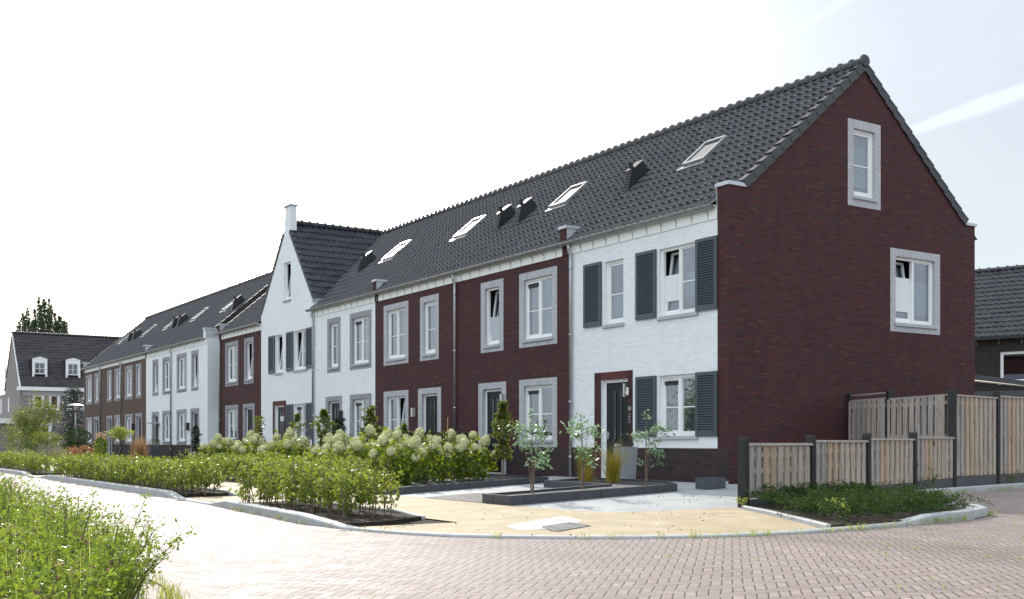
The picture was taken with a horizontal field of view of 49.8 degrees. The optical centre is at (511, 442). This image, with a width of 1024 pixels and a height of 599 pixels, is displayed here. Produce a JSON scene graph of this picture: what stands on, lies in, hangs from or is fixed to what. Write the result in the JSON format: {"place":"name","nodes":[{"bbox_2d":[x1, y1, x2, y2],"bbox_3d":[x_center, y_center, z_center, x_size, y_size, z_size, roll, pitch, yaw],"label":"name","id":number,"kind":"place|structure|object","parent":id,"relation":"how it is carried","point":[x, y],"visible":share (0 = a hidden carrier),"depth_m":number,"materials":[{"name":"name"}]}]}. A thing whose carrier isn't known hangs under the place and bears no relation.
{"place":"outdoors","nodes":[
{"label":"outdoors","id":0,"kind":"place"},
{"bbox_2d":[0,331,121,452],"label":"grey house","id":1,"kind":"structure","parent":0,"point":[50,365],"depth_m":99.86,"materials":[{"name":"beige brick"}]},
{"bbox_2d":[80,310,181,450],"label":"row house","id":2,"kind":"structure","parent":0,"point":[91,396],"depth_m":75.00,"materials":[{"name":"brown brick"}]},
{"bbox_2d":[130,577,167,598],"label":"roadside","id":3,"kind":"structure","parent":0,"point":[152,592],"depth_m":6.51,"materials":[{"name":"soil"}]},
{"bbox_2d":[116,517,197,598],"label":"tall weed","id":4,"kind":"object","parent":3,"relation":"on","point":[153,561],"visible":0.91,"depth_m":5.43,"materials":[{"name":"green plant"}]},
{"bbox_2d":[98,301,201,456],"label":"row house","id":5,"kind":"structure","parent":0,"point":[109,394],"depth_m":70.58,"materials":[{"name":"brown brick"}]},
{"bbox_2d":[120,555,208,598],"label":"roadside","id":6,"kind":"structure","parent":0,"point":[195,591],"depth_m":6.88,"materials":[{"name":"brick"}]},
{"bbox_2d":[118,291,217,456],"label":"row house","id":7,"kind":"structure","parent":0,"point":[134,395],"depth_m":65.51,"materials":[{"name":"brown brick"}]},
{"bbox_2d":[125,365,132,399],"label":"window","id":8,"kind":"structure","parent":7,"relation":"in","point":[130,368],"depth_m":66.39,"materials":[{"name":"white paint"}]},
{"bbox_2d":[142,280,247,457],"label":"row house","id":9,"kind":"structure","parent":0,"point":[157,353],"depth_m":61.03,"materials":[{"name":"white brick"}]},
{"bbox_2d":[162,356,169,394],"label":"window","id":10,"kind":"structure","parent":9,"relation":"in","point":[167,363],"depth_m":59.58,"materials":[{"name":"white paint"}]},
{"bbox_2d":[162,410,169,444],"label":"window","id":11,"kind":"structure","parent":9,"relation":"in","point":[167,413],"depth_m":59.58,"materials":[{"name":"white paint"}]},
{"bbox_2d":[186,496,280,501],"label":"pavement","id":12,"kind":"structure","parent":0,"point":[224,498],"depth_m":16.96,"materials":[{"name":"beige concrete"}]},
{"bbox_2d":[214,293,265,448],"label":"row house","id":13,"kind":"structure","parent":0,"point":[239,347],"depth_m":49.54,"materials":[{"name":"red brick"}]},
{"bbox_2d":[225,340,237,386],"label":"window","id":14,"kind":"structure","parent":13,"relation":"in","point":[233,350],"depth_m":50.46,"materials":[{"name":"white paint"}]},
{"bbox_2d":[225,405,237,438],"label":"window","id":15,"kind":"structure","parent":13,"relation":"in","point":[233,409],"depth_m":50.57,"materials":[{"name":"white paint"}]},
{"bbox_2d":[244,337,253,383],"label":"window","id":16,"kind":"structure","parent":13,"relation":"in","point":[250,379],"depth_m":48.71,"materials":[{"name":"white paint"}]},
{"bbox_2d":[243,403,254,437],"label":"door","id":17,"kind":"structure","parent":13,"relation":"in","point":[250,411],"depth_m":48.64,"materials":[{"name":"paint"}]},
{"bbox_2d":[260,204,464,446],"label":"row house","id":18,"kind":"structure","parent":0,"point":[315,263],"depth_m":44.60,"materials":[{"name":"white brick"}]},
{"bbox_2d":[273,400,285,439],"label":"door","id":19,"kind":"structure","parent":18,"relation":"in","point":[281,410],"depth_m":45.49,"materials":[{"name":"paint"}]},
{"bbox_2d":[292,329,306,371],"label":"window","id":20,"kind":"structure","parent":18,"relation":"in","point":[300,335],"depth_m":43.82,"materials":[{"name":"white paint"}]},
{"bbox_2d":[296,403,305,437],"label":"window","id":21,"kind":"structure","parent":18,"relation":"in","point":[300,408],"depth_m":43.40,"materials":[{"name":"white paint"}]},
{"bbox_2d":[305,196,533,455],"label":"row house","id":22,"kind":"structure","parent":0,"point":[343,363],"depth_m":40.27,"materials":[{"name":"white brick"}]},
{"bbox_2d":[327,316,340,372],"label":"window","id":23,"kind":"structure","parent":22,"relation":"in","point":[336,327],"depth_m":40.83,"materials":[{"name":"white paint"}]},
{"bbox_2d":[326,396,341,434],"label":"door","id":24,"kind":"structure","parent":22,"relation":"in","point":[336,404],"depth_m":40.81,"materials":[{"name":"paint"}]},
{"bbox_2d":[350,309,371,369],"bbox_3d":[-5.281,-3.580,38.752,0.205,2.020,1.800,0,0,-33],"label":"window","id":25,"kind":"structure","parent":22,"relation":"in","point":[363,325],"depth_m":38.76,"materials":[{"name":"white paint"}]},
{"bbox_2d":[350,393,371,439],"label":"window","id":26,"kind":"structure","parent":22,"relation":"in","point":[362,402],"depth_m":39.08,"materials":[{"name":"white paint"}]},
{"bbox_2d":[38,465,816,535],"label":"pavement","id":27,"kind":"structure","parent":0,"point":[467,517],"depth_m":12.57,"materials":[{"name":"beige sand"}]},
{"bbox_2d":[506,516,580,529],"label":"white slabs","id":28,"kind":"structure","parent":27,"relation":"on","point":[536,524],"depth_m":11.90,"materials":[{"name":"white concrete"}]},
{"bbox_2d":[541,522,590,530],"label":"grid pavers","id":29,"kind":"object","parent":27,"relation":"on","point":[562,526],"visible":1,"depth_m":11.43,"materials":[{"name":"grey concrete"}]},
{"bbox_2d":[368,163,632,436],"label":"row house","id":30,"kind":"structure","parent":0,"point":[415,356],"depth_m":35.53,"materials":[{"name":"red brick"}]},
{"bbox_2d":[384,301,407,365],"bbox_3d":[-3.797,-3.580,36.449,0.205,2.020,1.800,0,0,-33],"label":"window","id":31,"kind":"structure","parent":30,"relation":"in","point":[398,319],"depth_m":36.48,"materials":[{"name":"white paint"}]},
{"bbox_2d":[384,390,407,430],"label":"window","id":32,"kind":"structure","parent":30,"relation":"in","point":[398,405],"depth_m":36.72,"materials":[{"name":"white paint"}]},
{"bbox_2d":[420,293,438,360],"bbox_3d":[-2.546,-3.580,34.507,0.205,2.020,1.220,0,0,-33],"label":"window","id":33,"kind":"structure","parent":30,"relation":"in","point":[432,308],"depth_m":34.58,"materials":[{"name":"white glass"}]},
{"bbox_2d":[418,387,440,431],"bbox_3d":[-2.511,-0.400,34.517,0.174,2.600,1.500,0,0,-33],"label":"door","id":34,"kind":"structure","parent":30,"relation":"in","point":[432,402],"depth_m":34.58,"materials":[{"name":"paint"}]},
{"bbox_2d":[0,452,1023,598],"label":"road","id":35,"kind":"structure","parent":0,"point":[224,553],"depth_m":8.40,"materials":[{"name":"brick"}]},
{"bbox_2d":[148,485,1023,598],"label":"weeds","id":36,"kind":"object","parent":35,"relation":"on","point":[168,594],"visible":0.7,"depth_m":10.30,"materials":[{"name":"green plant"}]},
{"bbox_2d":[915,483,1023,493],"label":"kerb","id":37,"kind":"structure","parent":35,"relation":"on","point":[980,488],"depth_m":20.16,"materials":[{"name":"concrete"}]},
{"bbox_2d":[975,374,1023,396],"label":"shed","id":38,"kind":"object","parent":35,"relation":"on","point":[997,380],"visible":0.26,"depth_m":35.41,"materials":[{"name":"grey brick"}]},
{"bbox_2d":[0,0,1023,394],"label":"sky","id":39,"kind":"structure","parent":0,"point":[153,153],"materials":[{"name":"white"}]},
{"bbox_2d":[9,454,1015,527],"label":"garden ground","id":40,"kind":"structure","parent":0,"point":[428,521],"depth_m":12.77,"materials":[{"name":"soil"}]},
{"bbox_2d":[0,418,40,452],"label":"shrub","id":41,"kind":"object","parent":40,"relation":"on","point":[14,433],"visible":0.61,"depth_m":58.33,"materials":[{"name":"green plant"}]},
{"bbox_2d":[2,466,59,474],"bbox_3d":[-24.942,0.877,49.039,0.900,0.055,44.800,0,0,-33],"label":"flower bed","id":42,"kind":"object","parent":40,"relation":"on","point":[42,473],"visible":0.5,"depth_m":30.42,"materials":[{"name":"soil"}]},
{"bbox_2d":[0,449,51,473],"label":"beech hedge","id":43,"kind":"object","parent":42,"relation":"on","point":[25,461],"visible":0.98,"depth_m":31.59,"materials":[{"name":"green plant"}]},
{"bbox_2d":[7,385,63,453],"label":"garden tree","id":44,"kind":"object","parent":40,"relation":"on","point":[20,415],"visible":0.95,"depth_m":58.44,"materials":[{"name":"green plant"}]},
{"bbox_2d":[19,417,55,453],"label":"shrub","id":45,"kind":"object","parent":40,"relation":"on","point":[29,444],"visible":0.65,"depth_m":57.45,"materials":[{"name":"green plant"}]},
{"bbox_2d":[29,430,67,450],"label":"shrub","id":46,"kind":"object","parent":40,"relation":"on","point":[39,439],"visible":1,"depth_m":53.18,"materials":[{"name":"green plant"}]},
{"bbox_2d":[41,384,83,448],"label":"conifer tree","id":47,"kind":"object","parent":40,"relation":"on","point":[75,395],"visible":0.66,"depth_m":86.96,"materials":[{"name":"green plant"}]},
{"bbox_2d":[63,429,92,449],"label":"topiary","id":48,"kind":"object","parent":40,"relation":"on","point":[77,442],"visible":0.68,"depth_m":59.12,"materials":[{"name":"green plant"}]},
{"bbox_2d":[93,432,107,455],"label":"pink hydrangea","id":49,"kind":"object","parent":40,"relation":"on","point":[104,444],"visible":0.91,"depth_m":43.77,"materials":[{"name":"green plant"}]},
{"bbox_2d":[104,425,133,455],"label":"standard tree","id":50,"kind":"object","parent":40,"relation":"on","point":[116,434],"visible":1,"depth_m":47.36,"materials":[{"name":"green plant"}]},
{"bbox_2d":[129,435,150,459],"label":"ornamental grass","id":51,"kind":"object","parent":40,"relation":"on","point":[139,449],"depth_m":44.49,"materials":[{"name":"brown plant"}]},
{"bbox_2d":[67,476,227,496],"bbox_3d":[-8.127,0.877,22.936,0.900,0.055,11.100,0,0,-33],"label":"flower bed","id":52,"kind":"object","parent":40,"relation":"on","point":[195,493],"visible":0.15,"depth_m":18.67,"materials":[{"name":"soil"}]},
{"bbox_2d":[46,449,235,495],"bbox_3d":[-8.121,0.508,22.744,1.409,0.729,11.735,0,0,-33],"label":"beech hedge","id":53,"kind":"object","parent":52,"relation":"on","point":[171,474],"visible":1,"depth_m":20.25,"materials":[{"name":"green plant"}]},
{"bbox_2d":[197,433,237,463],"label":"hydrangea","id":54,"kind":"object","parent":40,"relation":"on","point":[213,446],"visible":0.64,"depth_m":32.48,"materials":[{"name":"green plant"}]},
{"bbox_2d":[168,271,271,459],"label":"row house","id":55,"kind":"structure","parent":40,"relation":"on","point":[194,381],"depth_m":55.50,"materials":[{"name":"white brick"}]},
{"bbox_2d":[177,352,186,392],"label":"window","id":56,"kind":"structure","parent":55,"relation":"in","point":[182,361],"depth_m":57.10,"materials":[{"name":"white paint"}]},
{"bbox_2d":[177,409,186,444],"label":"window","id":57,"kind":"structure","parent":55,"relation":"in","point":[182,412],"depth_m":57.15,"materials":[{"name":"white paint"}]},
{"bbox_2d":[191,349,198,390],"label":"window","id":58,"kind":"structure","parent":55,"relation":"in","point":[196,357],"depth_m":55.36,"materials":[{"name":"white paint"}]},
{"bbox_2d":[231,433,268,457],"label":"hydrangea","id":59,"kind":"object","parent":40,"relation":"on","point":[256,439],"visible":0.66,"depth_m":30.17,"materials":[{"name":"green plant"}]},
{"bbox_2d":[257,427,312,460],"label":"hydrangea","id":60,"kind":"object","parent":40,"relation":"on","point":[287,447],"visible":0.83,"depth_m":27.67,"materials":[{"name":"green plant"}]},
{"bbox_2d":[181,448,400,488],"bbox_3d":[-5.166,0.515,24.343,2.028,0.774,10.495,0,0,-33],"label":"beech hedge","id":61,"kind":"object","parent":40,"relation":"on","point":[227,463],"visible":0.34,"depth_m":23.51,"materials":[{"name":"green plant"}]},
{"bbox_2d":[309,408,338,448],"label":"column shrub","id":62,"kind":"object","parent":40,"relation":"on","point":[323,431],"visible":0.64,"depth_m":28.82,"materials":[{"name":"green plant"}]},
{"bbox_2d":[247,501,421,526],"bbox_3d":[-2.465,0.877,13.796,1.280,0.055,4.500,0,0,-33],"label":"flower bed","id":63,"kind":"object","parent":40,"relation":"on","point":[355,518],"visible":0.45,"depth_m":12.81,"materials":[{"name":"soil"}]},
{"bbox_2d":[228,451,404,517],"bbox_3d":[-2.661,0.492,14.173,1.221,0.761,4.071,0,0,-33],"label":"beech hedge","id":64,"kind":"object","parent":63,"relation":"on","point":[302,486],"visible":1,"depth_m":13.41,"materials":[{"name":"green plant"}]},
{"bbox_2d":[317,429,367,462],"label":"hydrangea","id":65,"kind":"object","parent":40,"relation":"on","point":[340,435],"visible":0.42,"depth_m":23.92,"materials":[{"name":"green plant"}]},
{"bbox_2d":[283,499,425,519],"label":"kerb","id":66,"kind":"structure","parent":40,"relation":"on","point":[399,511],"depth_m":13.42,"materials":[{"name":"concrete"}]},
{"bbox_2d":[357,405,383,442],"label":"column shrub","id":67,"kind":"object","parent":40,"relation":"on","point":[372,416],"visible":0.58,"depth_m":26.46,"materials":[{"name":"green plant"}]},
{"bbox_2d":[352,474,547,493],"bbox_3d":[-1.281,0.820,22.409,2.116,0.120,7.607,0,0,25],"label":"planter bed","id":68,"kind":"object","parent":40,"relation":"on","point":[494,480],"visible":0.55,"depth_m":21.63,"materials":[{"name":"stone"}]},
{"bbox_2d":[332,424,400,472],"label":"hydrangea","id":69,"kind":"object","parent":68,"relation":"in","point":[356,444],"visible":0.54,"depth_m":22.01,"materials":[{"name":"green plant"}]},
{"bbox_2d":[365,430,428,484],"bbox_3d":[-2.167,0.335,20.958,1.215,1.127,1.210,0,0,-19],"label":"hydrangea","id":70,"kind":"object","parent":68,"relation":"on","point":[394,453],"visible":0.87,"depth_m":20.84,"materials":[{"name":"green plant"}]},
{"bbox_2d":[393,427,457,482],"bbox_3d":[-1.774,0.290,22.072,1.326,1.188,1.284,0,0,-23],"label":"hydrangea","id":71,"kind":"object","parent":68,"relation":"on","point":[444,452],"visible":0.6,"depth_m":21.95,"materials":[{"name":"green plant"}]},
{"bbox_2d":[421,428,486,480],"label":"hydrangea","id":72,"kind":"object","parent":68,"relation":"on","point":[465,456],"visible":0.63,"depth_m":22.93,"materials":[{"name":"green plant"}]},
{"bbox_2d":[445,431,500,478],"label":"hydrangea","id":73,"kind":"object","parent":68,"relation":"on","point":[484,456],"visible":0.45,"depth_m":24.15,"materials":[{"name":"green plant"}]},
{"bbox_2d":[489,400,515,478],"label":"column shrub","id":74,"kind":"object","parent":68,"relation":"on","point":[501,418],"visible":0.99,"depth_m":23.90,"materials":[{"name":"green plant"}]},
{"bbox_2d":[0,468,987,538],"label":"kerb","id":75,"kind":"structure","parent":40,"relation":"on","point":[978,511],"depth_m":12.19,"materials":[{"name":"concrete"}]},
{"bbox_2d":[557,54,976,483],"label":"row house","id":76,"kind":"structure","parent":40,"relation":"on","point":[808,276],"depth_m":25.42,"materials":[{"name":"brown brick"}]},
{"bbox_2d":[602,259,623,327],"bbox_3d":[2.504,-3.592,26.667,0.205,1.615,0.820,0,0,-33],"label":"window","id":77,"kind":"structure","parent":76,"relation":"in","point":[614,268],"depth_m":26.79,"materials":[{"name":"white paint"}]},
{"bbox_2d":[594,370,632,477],"bbox_3d":[2.517,-0.405,26.712,0.174,2.610,1.500,0,0,-33],"label":"door","id":78,"kind":"structure","parent":76,"relation":"in","point":[615,405],"depth_m":26.87,"materials":[{"name":"paint"}]},
{"bbox_2d":[656,243,697,320],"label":"window","id":79,"kind":"structure","parent":76,"relation":"in","point":[678,263],"depth_m":24.80,"materials":[{"name":"white paint"}]},
{"bbox_2d":[656,373,697,438],"bbox_3d":[3.749,-0.792,24.734,0.205,1.455,1.360,0,0,-33],"label":"window","id":80,"kind":"structure","parent":76,"relation":"in","point":[678,391],"depth_m":24.77,"materials":[{"name":"white paint"}]},
{"bbox_2d":[848,118,880,209],"bbox_3d":[8.173,-6.460,25.701,1.140,2.000,0.205,0,0,-33],"label":"window","id":81,"kind":"structure","parent":76,"relation":"in","point":[859,142],"depth_m":25.77,"materials":[{"name":"white paint"}]},
{"bbox_2d":[890,248,939,334],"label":"window","id":82,"kind":"structure","parent":76,"relation":"in","point":[910,279],"depth_m":26.80,"materials":[{"name":"white paint"}]},
{"bbox_2d":[742,505,830,527],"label":"kerb","id":83,"kind":"structure","parent":40,"relation":"on","point":[811,522],"depth_m":12.63,"materials":[{"name":"concrete"}]},
{"bbox_2d":[748,503,966,526],"bbox_3d":[4.507,0.877,14.234,2.740,0.055,5.663,0,0,-3],"label":"flower bed","id":84,"kind":"object","parent":40,"relation":"on","point":[833,520],"visible":0.18,"depth_m":12.63,"materials":[{"name":"soil"}]},
{"bbox_2d":[740,478,992,518],"bbox_3d":[4.489,0.697,14.366,3.046,0.400,5.891,0,0,0],"label":"ground cover","id":85,"kind":"object","parent":84,"relation":"on","point":[862,497],"visible":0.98,"depth_m":13.11,"materials":[{"name":"green plant"}]},
{"bbox_2d":[948,389,1023,486],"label":"tall fence","id":86,"kind":"object","parent":40,"relation":"on","point":[986,433],"visible":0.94,"depth_m":22.42,"materials":[{"name":"brown wood"}]},
{"bbox_2d":[451,119,715,476],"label":"row house","id":87,"kind":"structure","parent":0,"point":[512,336],"depth_m":30.61,"materials":[{"name":"red brick"}]},
{"bbox_2d":[481,278,502,352],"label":"window","id":88,"kind":"structure","parent":87,"relation":"in","point":[494,295],"depth_m":31.62,"materials":[{"name":"white paint"}]},
{"bbox_2d":[478,381,505,473],"bbox_3d":[-0.499,-0.400,31.394,0.174,2.600,1.500,0,0,-33],"label":"door","id":89,"kind":"structure","parent":87,"relation":"in","point":[492,394],"depth_m":31.60,"materials":[{"name":"paint"}]},
{"bbox_2d":[519,266,556,347],"bbox_3d":[0.725,-3.580,29.429,0.205,2.020,1.800,0,0,-33],"label":"window","id":90,"kind":"structure","parent":87,"relation":"in","point":[541,293],"depth_m":29.47,"materials":[{"name":"white paint"}]},
{"bbox_2d":[519,377,556,446],"bbox_3d":[0.725,-0.786,29.429,0.205,1.827,1.800,0,0,-33],"label":"window","id":91,"kind":"structure","parent":87,"relation":"in","point":[542,398],"depth_m":29.42,"materials":[{"name":"white paint"}]},
{"bbox_2d":[589,438,633,482],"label":"ornamental grass","id":92,"kind":"object","parent":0,"point":[613,468],"depth_m":21.57,"materials":[{"name":"plant"}]},
{"bbox_2d":[392,476,886,511],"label":"driveway","id":93,"kind":"structure","parent":0,"point":[675,500],"depth_m":17.04,"materials":[{"name":"grey concrete"}]},
{"bbox_2d":[424,493,483,502],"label":"slate gravel","id":94,"kind":"structure","parent":93,"relation":"on","point":[473,497],"depth_m":17.50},
{"bbox_2d":[482,477,676,505],"bbox_3d":[1.525,0.812,19.272,2.639,0.135,8.293,0,0,11],"label":"planter bed","id":95,"kind":"object","parent":93,"relation":"on","point":[563,490],"visible":0.94,"depth_m":17.90,"materials":[{"name":"grey concrete"}]},
{"bbox_2d":[507,408,557,492],"bbox_3d":[0.306,0.135,16.900,0.736,1.331,0.762,0,0,-8],"label":"young tree","id":96,"kind":"object","parent":95,"relation":"on","point":[541,458],"visible":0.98,"depth_m":16.94,"materials":[{"name":"green plant"}]},
{"bbox_2d":[559,413,607,488],"bbox_3d":[1.246,0.155,18.418,0.814,1.292,0.748,0,0,-33],"label":"young tree","id":97,"kind":"object","parent":95,"relation":"on","point":[578,436],"visible":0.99,"depth_m":18.36,"materials":[{"name":"green plant"}]},
{"bbox_2d":[625,409,674,484],"bbox_3d":[2.575,0.090,20.419,0.821,1.420,0.732,0,0,-16],"label":"young tree","id":98,"kind":"object","parent":95,"relation":"on","point":[639,435],"visible":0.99,"depth_m":20.39,"materials":[{"name":"green plant"}]},
{"bbox_2d":[610,433,638,478],"bbox_3d":[2.553,0.309,24.745,0.666,1.122,0.698,0,0,-33],"label":"plant pot","id":99,"kind":"object","parent":93,"relation":"on","point":[629,470],"visible":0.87,"depth_m":24.64,"materials":[{"name":"concrete"}]},
{"bbox_2d":[848,390,947,483],"bbox_3d":[8.124,-0.110,23.435,0.161,2.020,3.947,0,0,-11],"label":"cross fence","id":100,"kind":"object","parent":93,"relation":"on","point":[888,416],"visible":0.53,"depth_m":23.17,"materials":[{"name":"brown wood"}]},
{"bbox_2d":[695,477,725,488],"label":"stone block","id":101,"kind":"structure","parent":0,"point":[711,483],"depth_m":20.64,"materials":[{"name":"concrete"}]},
{"bbox_2d":[975,264,1023,390],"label":"brick house","id":102,"kind":"structure","parent":0,"point":[999,322],"depth_m":49.10,"materials":[{"name":"brown brick"}]},
{"bbox_2d":[998,351,1023,384],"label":"window","id":103,"kind":"structure","parent":102,"relation":"in","point":[1011,363],"depth_m":49.18,"materials":[{"name":"white paint"}]},
{"label":"roadside","id":104,"kind":"structure","parent":0,"visible":0},
{"bbox_2d":[0,478,17,538],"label":"tall weed","id":105,"kind":"object","parent":104,"relation":"on","point":[5,496],"visible":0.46,"depth_m":7.56,"materials":[{"name":"green plant"}]},
{"bbox_2d":[40,486,103,569],"bbox_3d":[-2.475,0.554,6.118,0.389,0.634,0.243,0,0,5],"label":"tall weed","id":106,"kind":"object","parent":104,"relation":"on","point":[85,522],"visible":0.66,"depth_m":6.12,"materials":[{"name":"green plant"}]},
{"bbox_2d":[0,470,165,598],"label":"wildflowers","id":107,"kind":"object","parent":104,"relation":"on","point":[28,569],"visible":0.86,"depth_m":5.78,"materials":[{"name":"green plant"}]},
{"bbox_2d":[98,491,165,594],"bbox_3d":[-1.976,0.563,5.733,0.303,0.616,0.291,0,0,-33],"label":"tall weed","id":108,"kind":"object","parent":104,"relation":"on","point":[130,534],"visible":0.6,"depth_m":5.73,"materials":[{"name":"green plant"}]},
{"label":"pavement","id":109,"kind":"structure","parent":0,"visible":0},
{"bbox_2d":[738,432,954,507],"bbox_3d":[5.805,0.360,18.156,0.152,1.080,8.420,0,0,40],"label":"fence","id":110,"kind":"object","parent":109,"relation":"on","point":[866,458],"visible":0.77,"depth_m":17.51,"materials":[{"name":"brown wood"}]},
{"label":"ground","id":111,"kind":"structure","parent":0,"visible":0},
{"bbox_2d":[15,307,36,331],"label":"poplar tree","id":112,"kind":"object","parent":111,"relation":"on","point":[27,326],"visible":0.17,"depth_m":136.20,"materials":[{"name":"green plant"}]},
{"bbox_2d":[31,296,53,332],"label":"poplar tree","id":113,"kind":"object","parent":111,"relation":"on","point":[44,320],"visible":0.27,"depth_m":137.23,"materials":[{"name":"green plant"}]},
{"bbox_2d":[51,312,68,333],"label":"poplar tree","id":114,"kind":"object","parent":111,"relation":"on","point":[59,323],"visible":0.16,"depth_m":138.13,"materials":[{"name":"green plant"}]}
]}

